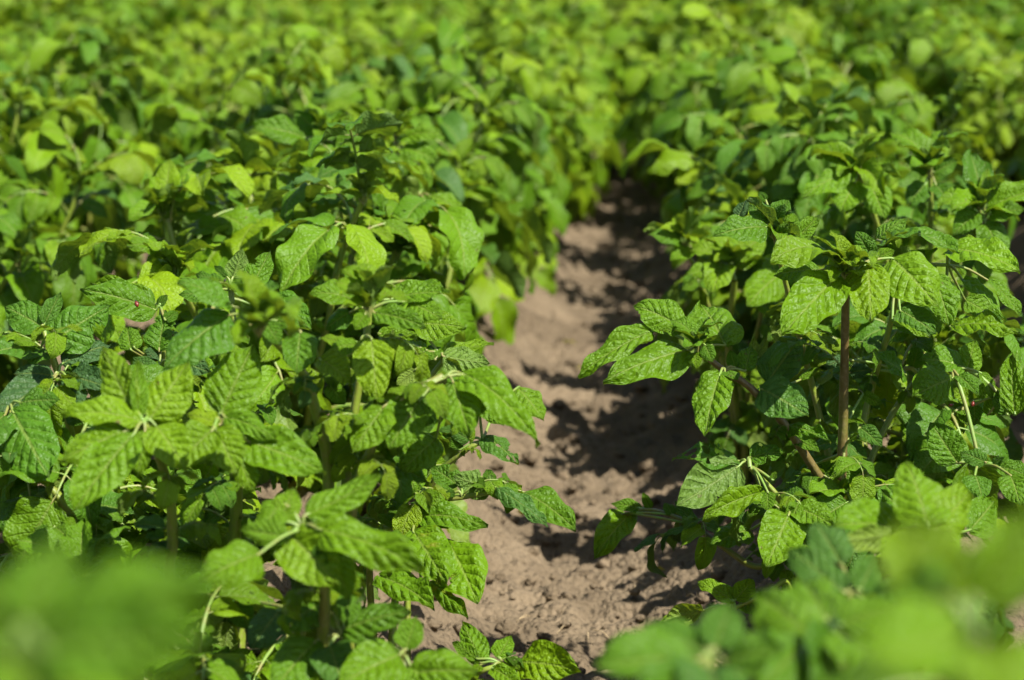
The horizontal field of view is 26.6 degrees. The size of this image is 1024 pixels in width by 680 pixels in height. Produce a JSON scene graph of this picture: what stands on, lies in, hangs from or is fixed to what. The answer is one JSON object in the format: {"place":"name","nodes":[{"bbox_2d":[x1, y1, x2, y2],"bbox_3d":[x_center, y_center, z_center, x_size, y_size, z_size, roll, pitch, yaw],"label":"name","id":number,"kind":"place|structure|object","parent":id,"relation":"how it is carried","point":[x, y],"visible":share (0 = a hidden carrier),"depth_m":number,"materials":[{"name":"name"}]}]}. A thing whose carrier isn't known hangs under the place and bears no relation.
{"place":"outdoors","nodes":[
{"label":"outdoors","id":0,"kind":"place"},
{"bbox_2d":[0,74,1023,679],"bbox_3d":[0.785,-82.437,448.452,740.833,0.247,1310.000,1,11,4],"label":"soil ground","id":1,"kind":"structure","parent":0,"point":[678,584],"depth_m":3.05,"materials":[{"name":"brown soil"}]},
{"bbox_2d":[0,0,26,42],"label":"potato plant","id":2,"kind":"object","parent":1,"relation":"on","point":[10,10],"visible":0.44,"depth_m":7.86,"materials":[{"name":"green plant"}]},
{"bbox_2d":[0,31,57,76],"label":"potato plant","id":3,"kind":"object","parent":1,"relation":"on","point":[5,45],"visible":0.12,"depth_m":5.89,"materials":[{"name":"green plant"}]},
{"bbox_2d":[0,0,70,50],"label":"potato plant","id":4,"kind":"object","parent":1,"relation":"on","point":[39,24],"visible":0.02,"depth_m":8.20,"materials":[{"name":"green plant"}]},
{"bbox_2d":[0,10,71,77],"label":"potato plant","id":5,"kind":"object","parent":1,"relation":"on","point":[19,27],"visible":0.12,"depth_m":6.25,"materials":[{"name":"green plant"}]},
{"bbox_2d":[0,208,107,386],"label":"potato plant","id":6,"kind":"object","parent":1,"relation":"on","point":[22,279],"visible":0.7,"depth_m":2.65,"materials":[{"name":"green plant"}]},
{"bbox_2d":[0,77,108,334],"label":"potato plant","id":7,"kind":"object","parent":1,"relation":"on","point":[31,158],"visible":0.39,"depth_m":3.35,"materials":[{"name":"green plant"}]},
{"bbox_2d":[0,292,150,655],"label":"potato plant","id":8,"kind":"object","parent":1,"relation":"on","point":[35,397],"visible":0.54,"depth_m":1.79,"materials":[{"name":"green plant"}]},
{"bbox_2d":[0,118,157,393],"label":"potato plant","id":9,"kind":"object","parent":1,"relation":"on","point":[29,206],"visible":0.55,"depth_m":3.05,"materials":[{"name":"green plant"}]},
{"bbox_2d":[0,0,160,91],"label":"potato plant","id":10,"kind":"object","parent":1,"relation":"on","point":[140,35],"visible":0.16,"depth_m":6.45,"materials":[{"name":"green plant"}]},
{"bbox_2d":[16,0,144,81],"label":"potato plant","id":11,"kind":"object","parent":1,"relation":"on","point":[109,7],"visible":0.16,"depth_m":6.81,"materials":[{"name":"green plant"}]},
{"bbox_2d":[0,9,161,275],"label":"potato plant","id":12,"kind":"object","parent":1,"relation":"on","point":[106,36],"visible":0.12,"depth_m":3.96,"materials":[{"name":"green plant"}]},
{"bbox_2d":[0,31,180,341],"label":"potato plant","id":13,"kind":"object","parent":1,"relation":"on","point":[86,58],"visible":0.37,"depth_m":3.73,"materials":[{"name":"green plant"}]},
{"bbox_2d":[49,8,168,85],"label":"potato plant","id":14,"kind":"object","parent":1,"relation":"on","point":[159,37],"visible":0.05,"depth_m":7.05,"materials":[{"name":"green plant"}]},
{"bbox_2d":[0,535,232,679],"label":"potato plant","id":15,"kind":"object","parent":1,"relation":"on","point":[118,617],"visible":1,"depth_m":0.50,"materials":[{"name":"green plant"}]},
{"bbox_2d":[41,0,191,53],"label":"potato plant","id":16,"kind":"object","parent":1,"relation":"on","point":[154,17],"visible":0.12,"depth_m":7.39,"materials":[{"name":"green plant"}]},
{"bbox_2d":[0,249,311,570],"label":"potato plant","id":17,"kind":"object","parent":1,"relation":"on","point":[118,295],"visible":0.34,"depth_m":1.90,"materials":[{"name":"green plant"}]},
{"bbox_2d":[90,0,246,61],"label":"potato plant","id":18,"kind":"object","parent":1,"relation":"on","point":[230,11],"visible":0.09,"depth_m":7.79,"materials":[{"name":"green plant"}]},
{"bbox_2d":[68,0,269,55],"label":"potato plant","id":19,"kind":"object","parent":1,"relation":"on","point":[205,15],"visible":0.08,"depth_m":8.06,"materials":[{"name":"green plant"}]},
{"bbox_2d":[85,48,259,144],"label":"potato plant","id":20,"kind":"object","parent":1,"relation":"on","point":[196,91],"visible":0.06,"depth_m":4.93,"materials":[{"name":"green plant"}]},
{"bbox_2d":[90,51,259,157],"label":"potato plant","id":21,"kind":"object","parent":1,"relation":"on","point":[184,95],"visible":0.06,"depth_m":4.59,"materials":[{"name":"green plant"}]},
{"bbox_2d":[0,267,366,679],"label":"potato plant","id":22,"kind":"object","parent":1,"relation":"on","point":[106,452],"visible":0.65,"depth_m":1.58,"materials":[{"name":"green plant"}]},
{"bbox_2d":[52,50,323,241],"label":"potato plant","id":23,"kind":"object","parent":1,"relation":"on","point":[184,139],"visible":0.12,"depth_m":4.30,"materials":[{"name":"green plant"}]},
{"bbox_2d":[146,32,292,140],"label":"potato plant","id":24,"kind":"object","parent":1,"relation":"on","point":[257,45],"visible":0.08,"depth_m":5.25,"materials":[{"name":"green plant"}]},
{"bbox_2d":[155,28,332,102],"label":"potato plant","id":25,"kind":"object","parent":1,"relation":"on","point":[215,36],"visible":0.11,"depth_m":5.75,"materials":[{"name":"green plant"}]},
{"bbox_2d":[50,111,483,542],"bbox_3d":[-0.307,0.004,2.373,0.494,0.522,0.578,5,12,25],"label":"potato plant","id":26,"kind":"object","parent":1,"relation":"on","point":[253,227],"visible":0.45,"depth_m":2.37,"materials":[{"name":"green plant"}]},
{"bbox_2d":[202,0,335,11],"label":"potato plant","id":27,"kind":"object","parent":1,"relation":"on","point":[311,3],"visible":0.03,"depth_m":9.82,"materials":[{"name":"green plant"}]},
{"bbox_2d":[204,11,385,91],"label":"potato plant","id":28,"kind":"object","parent":1,"relation":"on","point":[319,18],"visible":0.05,"depth_m":6.34,"materials":[{"name":"green plant"}]},
{"bbox_2d":[208,9,383,69],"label":"potato plant","id":29,"kind":"object","parent":1,"relation":"on","point":[369,28],"visible":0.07,"depth_m":6.52,"materials":[{"name":"green plant"}]},
{"bbox_2d":[217,6,383,103],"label":"potato plant","id":30,"kind":"object","parent":1,"relation":"on","point":[254,28],"visible":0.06,"depth_m":5.91,"materials":[{"name":"green plant"}]},
{"bbox_2d":[292,0,346,30],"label":"potato plant","id":31,"kind":"object","parent":1,"relation":"on","point":[339,3],"depth_m":9.98,"materials":[{"name":"green plant"}]},
{"bbox_2d":[227,0,428,91],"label":"potato plant","id":32,"kind":"object","parent":1,"relation":"on","point":[370,15],"visible":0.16,"depth_m":7.26,"materials":[{"name":"green plant"}]},
{"bbox_2d":[137,263,540,651],"bbox_3d":[-0.192,0.193,1.792,0.380,0.570,0.389,-1,11,-7],"label":"potato plant","id":33,"kind":"object","parent":1,"relation":"on","point":[403,453],"visible":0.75,"depth_m":1.64,"materials":[{"name":"green plant"}]},
{"bbox_2d":[201,473,478,679],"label":"potato plant","id":34,"kind":"object","parent":1,"relation":"on","point":[326,544],"visible":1,"depth_m":1.47,"materials":[{"name":"green plant"}]},
{"bbox_2d":[246,0,440,65],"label":"potato plant","id":35,"kind":"object","parent":1,"relation":"on","point":[381,5],"visible":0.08,"depth_m":7.55,"materials":[{"name":"green plant"}]},
{"bbox_2d":[140,53,557,321],"bbox_3d":[-0.264,-0.202,3.360,0.534,0.474,0.507,8,13,36],"label":"potato plant","id":36,"kind":"object","parent":1,"relation":"on","point":[454,127],"visible":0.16,"depth_m":3.36,"materials":[{"name":"green plant"}]},
{"bbox_2d":[177,114,525,353],"bbox_3d":[-0.244,-0.113,3.046,0.451,0.389,0.428,3,11,17],"label":"potato plant","id":37,"kind":"object","parent":1,"relation":"on","point":[474,199],"visible":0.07,"depth_m":3.12,"materials":[{"name":"green plant"}]},
{"bbox_2d":[252,95,478,444],"bbox_3d":[-0.203,-0.061,2.715,0.308,0.494,0.485,1,11,4],"label":"potato plant","id":38,"kind":"object","parent":1,"relation":"on","point":[311,120],"visible":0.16,"depth_m":2.67,"materials":[{"name":"green plant"}]},
{"bbox_2d":[350,31,393,91],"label":"potato plant","id":39,"kind":"object","parent":1,"relation":"on","point":[385,39],"visible":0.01,"depth_m":7.07,"materials":[{"name":"green plant"}]},
{"bbox_2d":[212,17,545,344],"bbox_3d":[-0.218,-0.278,3.806,0.555,0.578,0.563,1,11,4],"label":"potato plant","id":40,"kind":"object","parent":1,"relation":"on","point":[485,292],"visible":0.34,"depth_m":3.68,"materials":[{"name":"green plant"}]},
{"bbox_2d":[378,16,437,79],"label":"potato plant","id":41,"kind":"object","parent":1,"relation":"on","point":[424,41],"visible":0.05,"depth_m":7.85,"materials":[{"name":"green plant"}]},
{"bbox_2d":[340,0,479,27],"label":"potato plant","id":42,"kind":"object","parent":1,"relation":"on","point":[428,4],"visible":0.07,"depth_m":9.11,"materials":[{"name":"green plant"}]},
{"bbox_2d":[286,23,570,256],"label":"potato plant","id":43,"kind":"object","parent":1,"relation":"on","point":[398,72],"visible":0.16,"depth_m":4.03,"materials":[{"name":"green plant"}]},
{"bbox_2d":[395,0,467,34],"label":"potato plant","id":44,"kind":"object","parent":1,"relation":"on","point":[452,4],"visible":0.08,"depth_m":8.60,"materials":[{"name":"green plant"}]},
{"bbox_2d":[424,10,466,54],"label":"potato plant","id":45,"kind":"object","parent":1,"relation":"on","point":[459,18],"visible":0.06,"depth_m":8.10,"materials":[{"name":"green plant"}]},
{"bbox_2d":[411,0,506,23],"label":"potato plant","id":46,"kind":"object","parent":1,"relation":"on","point":[470,10],"visible":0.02,"depth_m":9.32,"materials":[{"name":"green plant"}]},
{"bbox_2d":[355,386,581,679],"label":"potato plant","id":47,"kind":"object","parent":1,"relation":"on","point":[442,558],"visible":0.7,"depth_m":1.85,"materials":[{"name":"green plant"}]},
{"bbox_2d":[405,48,622,235],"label":"potato plant","id":48,"kind":"object","parent":1,"relation":"on","point":[594,131],"visible":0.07,"depth_m":4.60,"materials":[{"name":"green plant"}]},
{"bbox_2d":[446,26,600,217],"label":"potato plant","id":49,"kind":"object","parent":1,"relation":"on","point":[581,93],"visible":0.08,"depth_m":4.94,"materials":[{"name":"green plant"}]},
{"bbox_2d":[464,12,604,114],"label":"potato plant","id":50,"kind":"object","parent":1,"relation":"on","point":[562,58],"visible":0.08,"depth_m":6.20,"materials":[{"name":"green plant"}]},
{"bbox_2d":[464,0,611,57],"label":"potato plant","id":51,"kind":"object","parent":1,"relation":"on","point":[583,10],"visible":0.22,"depth_m":7.09,"materials":[{"name":"green plant"}]},
{"bbox_2d":[461,9,616,70],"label":"potato plant","id":52,"kind":"object","parent":1,"relation":"on","point":[495,12],"visible":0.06,"depth_m":7.40,"materials":[{"name":"green plant"}]},
{"bbox_2d":[497,48,581,295],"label":"potato plant","id":53,"kind":"object","parent":1,"relation":"on","point":[544,277],"visible":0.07,"depth_m":4.33,"materials":[{"name":"green plant"}]},
{"bbox_2d":[477,36,617,187],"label":"potato plant","id":54,"kind":"object","parent":1,"relation":"on","point":[587,69],"visible":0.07,"depth_m":5.94,"materials":[{"name":"green plant"}]},
{"bbox_2d":[472,30,650,168],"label":"potato plant","id":55,"kind":"object","parent":1,"relation":"on","point":[611,64],"visible":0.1,"depth_m":6.39,"materials":[{"name":"green plant"}]},
{"bbox_2d":[540,2,604,43],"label":"potato plant","id":56,"kind":"object","parent":1,"relation":"on","point":[550,4],"visible":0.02,"depth_m":8.11,"materials":[{"name":"green plant"}]},
{"bbox_2d":[496,8,660,149],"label":"potato plant","id":57,"kind":"object","parent":1,"relation":"on","point":[618,35],"visible":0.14,"depth_m":6.78,"materials":[{"name":"green plant"}]},
{"bbox_2d":[547,92,610,222],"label":"potato plant","id":58,"kind":"object","parent":1,"relation":"on","point":[588,167],"visible":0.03,"depth_m":5.32,"materials":[{"name":"green plant"}]},
{"bbox_2d":[542,0,633,43],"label":"potato plant","id":59,"kind":"object","parent":1,"relation":"on","point":[618,5],"visible":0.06,"depth_m":8.61,"materials":[{"name":"green plant"}]},
{"bbox_2d":[561,74,623,216],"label":"potato plant","id":60,"kind":"object","parent":1,"relation":"on","point":[596,87],"visible":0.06,"depth_m":5.67,"materials":[{"name":"green plant"}]},
{"bbox_2d":[542,0,642,102],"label":"potato plant","id":61,"kind":"object","parent":1,"relation":"on","point":[632,4],"visible":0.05,"depth_m":8.52,"materials":[{"name":"green plant"}]},
{"bbox_2d":[571,14,639,104],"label":"potato plant","id":62,"kind":"object","parent":1,"relation":"on","point":[591,19],"visible":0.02,"depth_m":7.79,"materials":[{"name":"green plant"}]},
{"bbox_2d":[517,498,694,648],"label":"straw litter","id":63,"kind":"object","parent":1,"relation":"on","point":[600,630],"visible":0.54,"depth_m":2.33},
{"bbox_2d":[611,41,762,209],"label":"potato plant","id":64,"kind":"object","parent":1,"relation":"on","point":[619,131],"visible":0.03,"depth_m":5.46,"materials":[{"name":"green plant"}]},
{"bbox_2d":[618,32,756,181],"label":"potato plant","id":65,"kind":"object","parent":1,"relation":"on","point":[635,168],"visible":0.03,"depth_m":6.25,"materials":[{"name":"green plant"}]},
{"bbox_2d":[637,0,771,51],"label":"potato plant","id":66,"kind":"object","parent":1,"relation":"on","point":[650,11],"visible":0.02,"depth_m":6.79,"materials":[{"name":"green plant"}]},
{"bbox_2d":[640,0,778,64],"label":"potato plant","id":67,"kind":"object","parent":1,"relation":"on","point":[740,5],"visible":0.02,"depth_m":8.33,"materials":[{"name":"green plant"}]},
{"bbox_2d":[594,441,833,623],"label":"potato plant","id":68,"kind":"object","parent":1,"relation":"on","point":[788,521],"visible":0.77,"depth_m":1.88,"materials":[{"name":"green plant"}]},
{"bbox_2d":[637,0,812,95],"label":"potato plant","id":69,"kind":"object","parent":1,"relation":"on","point":[750,23],"visible":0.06,"depth_m":6.67,"materials":[{"name":"green plant"}]},
{"bbox_2d":[620,0,832,63],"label":"potato plant","id":70,"kind":"object","parent":1,"relation":"on","point":[818,47],"visible":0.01,"depth_m":7.79,"materials":[{"name":"green plant"}]},
{"bbox_2d":[622,29,834,206],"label":"potato plant","id":71,"kind":"object","parent":1,"relation":"on","point":[631,142],"visible":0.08,"depth_m":5.78,"materials":[{"name":"green plant"}]},
{"bbox_2d":[650,0,820,61],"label":"potato plant","id":72,"kind":"object","parent":1,"relation":"on","point":[779,29],"visible":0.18,"depth_m":6.29,"materials":[{"name":"green plant"}]},
{"bbox_2d":[643,205,831,524],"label":"potato plant","id":73,"kind":"object","parent":1,"relation":"on","point":[712,274],"visible":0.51,"depth_m":2.51,"materials":[{"name":"green plant"}]},
{"bbox_2d":[624,26,874,207],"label":"potato plant","id":74,"kind":"object","parent":1,"relation":"on","point":[663,80],"visible":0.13,"depth_m":4.74,"materials":[{"name":"green plant"}]},
{"bbox_2d":[679,63,843,199],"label":"potato plant","id":75,"kind":"object","parent":1,"relation":"on","point":[830,65],"depth_m":4.39,"materials":[{"name":"green plant"}]},
{"bbox_2d":[620,78,971,394],"bbox_3d":[0.410,-0.155,3.201,0.552,0.485,0.524,-9,14,-41],"label":"potato plant","id":76,"kind":"object","parent":1,"relation":"on","point":[695,174],"visible":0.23,"depth_m":3.08,"materials":[{"name":"green plant"}]},
{"bbox_2d":[676,54,916,208],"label":"potato plant","id":77,"kind":"object","parent":1,"relation":"on","point":[904,70],"visible":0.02,"depth_m":5.06,"materials":[{"name":"green plant"}]},
{"bbox_2d":[577,191,1023,597],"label":"potato plant","id":78,"kind":"object","parent":1,"relation":"on","point":[839,481],"visible":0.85,"depth_m":1.91,"materials":[{"name":"green plant"}]},
{"bbox_2d":[779,0,831,48],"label":"potato plant","id":79,"kind":"object","parent":1,"relation":"on","point":[804,4],"visible":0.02,"depth_m":9.95,"materials":[{"name":"green plant"}]},
{"bbox_2d":[664,2,948,160],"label":"potato plant","id":80,"kind":"object","parent":1,"relation":"on","point":[737,74],"visible":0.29,"depth_m":4.09,"materials":[{"name":"green plant"}]},
{"bbox_2d":[593,512,1023,679],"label":"potato plant","id":81,"kind":"object","parent":1,"relation":"on","point":[936,573],"visible":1,"depth_m":0.65,"materials":[{"name":"green plant"}]},
{"bbox_2d":[712,84,929,196],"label":"potato plant","id":82,"kind":"object","parent":1,"relation":"on","point":[755,90],"visible":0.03,"depth_m":3.67,"materials":[{"name":"green plant"}]},
{"bbox_2d":[808,0,834,54],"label":"potato plant","id":83,"kind":"object","parent":1,"relation":"on","point":[828,17],"visible":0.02,"depth_m":9.61,"materials":[{"name":"green plant"}]},
{"bbox_2d":[664,95,979,410],"bbox_3d":[0.440,-0.057,2.871,0.404,0.514,0.496,-7,12,-32],"label":"potato plant","id":84,"kind":"object","parent":1,"relation":"on","point":[781,145],"visible":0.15,"depth_m":2.91,"materials":[{"name":"green plant"}]},
{"bbox_2d":[806,0,854,73],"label":"potato plant","id":85,"kind":"object","parent":1,"relation":"on","point":[828,8],"visible":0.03,"depth_m":9.03,"materials":[{"name":"green plant"}]},
{"bbox_2d":[650,45,1016,249],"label":"potato plant","id":86,"kind":"object","parent":1,"relation":"on","point":[786,59],"visible":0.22,"depth_m":3.40,"materials":[{"name":"green plant"}]},
{"bbox_2d":[806,0,870,71],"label":"potato plant","id":87,"kind":"object","parent":1,"relation":"on","point":[828,32],"depth_m":8.41,"materials":[{"name":"green plant"}]},
{"bbox_2d":[828,0,902,75],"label":"potato plant","id":88,"kind":"object","parent":1,"relation":"on","point":[847,20],"visible":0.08,"depth_m":7.80,"materials":[{"name":"green plant"}]},
{"bbox_2d":[761,298,1023,518],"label":"potato plant","id":89,"kind":"object","parent":1,"relation":"on","point":[911,434],"visible":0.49,"depth_m":2.12,"materials":[{"name":"green plant"}]},
{"bbox_2d":[856,0,933,87],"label":"potato plant","id":90,"kind":"object","parent":1,"relation":"on","point":[882,14],"visible":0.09,"depth_m":7.41,"materials":[{"name":"green plant"}]},
{"bbox_2d":[787,460,1013,679],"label":"potato plant","id":91,"kind":"object","parent":1,"relation":"on","point":[915,493],"visible":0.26,"depth_m":1.46,"materials":[{"name":"green plant"}]},
{"bbox_2d":[781,127,1023,479],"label":"potato plant","id":92,"kind":"object","parent":1,"relation":"on","point":[987,191],"visible":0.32,"depth_m":2.41,"materials":[{"name":"green plant"}]},
{"bbox_2d":[837,1,1016,72],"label":"potato plant","id":93,"kind":"object","parent":1,"relation":"on","point":[879,36],"visible":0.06,"depth_m":7.24,"materials":[{"name":"green plant"}]},
{"bbox_2d":[854,0,1013,43],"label":"potato plant","id":94,"kind":"object","parent":1,"relation":"on","point":[872,16],"visible":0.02,"depth_m":7.77,"materials":[{"name":"green plant"}]},
{"bbox_2d":[883,6,987,67],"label":"potato plant","id":95,"kind":"object","parent":1,"relation":"on","point":[898,19],"visible":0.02,"depth_m":6.98,"materials":[{"name":"green plant"}]},
{"bbox_2d":[884,0,1023,155],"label":"potato plant","id":96,"kind":"object","parent":1,"relation":"on","point":[918,8],"visible":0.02,"depth_m":6.41,"materials":[{"name":"green plant"}]},
{"bbox_2d":[898,1,1023,139],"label":"potato plant","id":97,"kind":"object","parent":1,"relation":"on","point":[924,54],"visible":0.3,"depth_m":5.56,"materials":[{"name":"green plant"}]},
{"bbox_2d":[898,0,1023,95],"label":"potato plant","id":98,"kind":"object","parent":1,"relation":"on","point":[1017,25],"visible":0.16,"depth_m":6.14,"materials":[{"name":"green plant"}]},
{"bbox_2d":[906,18,1023,73],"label":"potato plant","id":99,"kind":"object","parent":1,"relation":"on","point":[1004,28],"visible":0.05,"depth_m":5.97,"materials":[{"name":"green plant"}]},
{"bbox_2d":[936,18,1023,209],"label":"potato plant","id":100,"kind":"object","parent":1,"relation":"on","point":[962,45],"visible":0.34,"depth_m":5.25,"materials":[{"name":"green plant"}]},
{"bbox_2d":[956,69,1023,205],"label":"potato plant","id":101,"kind":"object","parent":1,"relation":"on","point":[1009,134],"visible":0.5,"depth_m":4.97,"materials":[{"name":"green plant"}]},
{"bbox_2d":[978,68,1023,159],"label":"potato plant","id":102,"kind":"object","parent":1,"relation":"on","point":[1014,116],"visible":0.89,"depth_m":4.40,"materials":[{"name":"green plant"}]},
{"bbox_2d":[1005,59,1023,178],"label":"potato plant","id":103,"kind":"object","parent":1,"relation":"on","point":[1015,162],"visible":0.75,"depth_m":4.13,"materials":[{"name":"green plant"}]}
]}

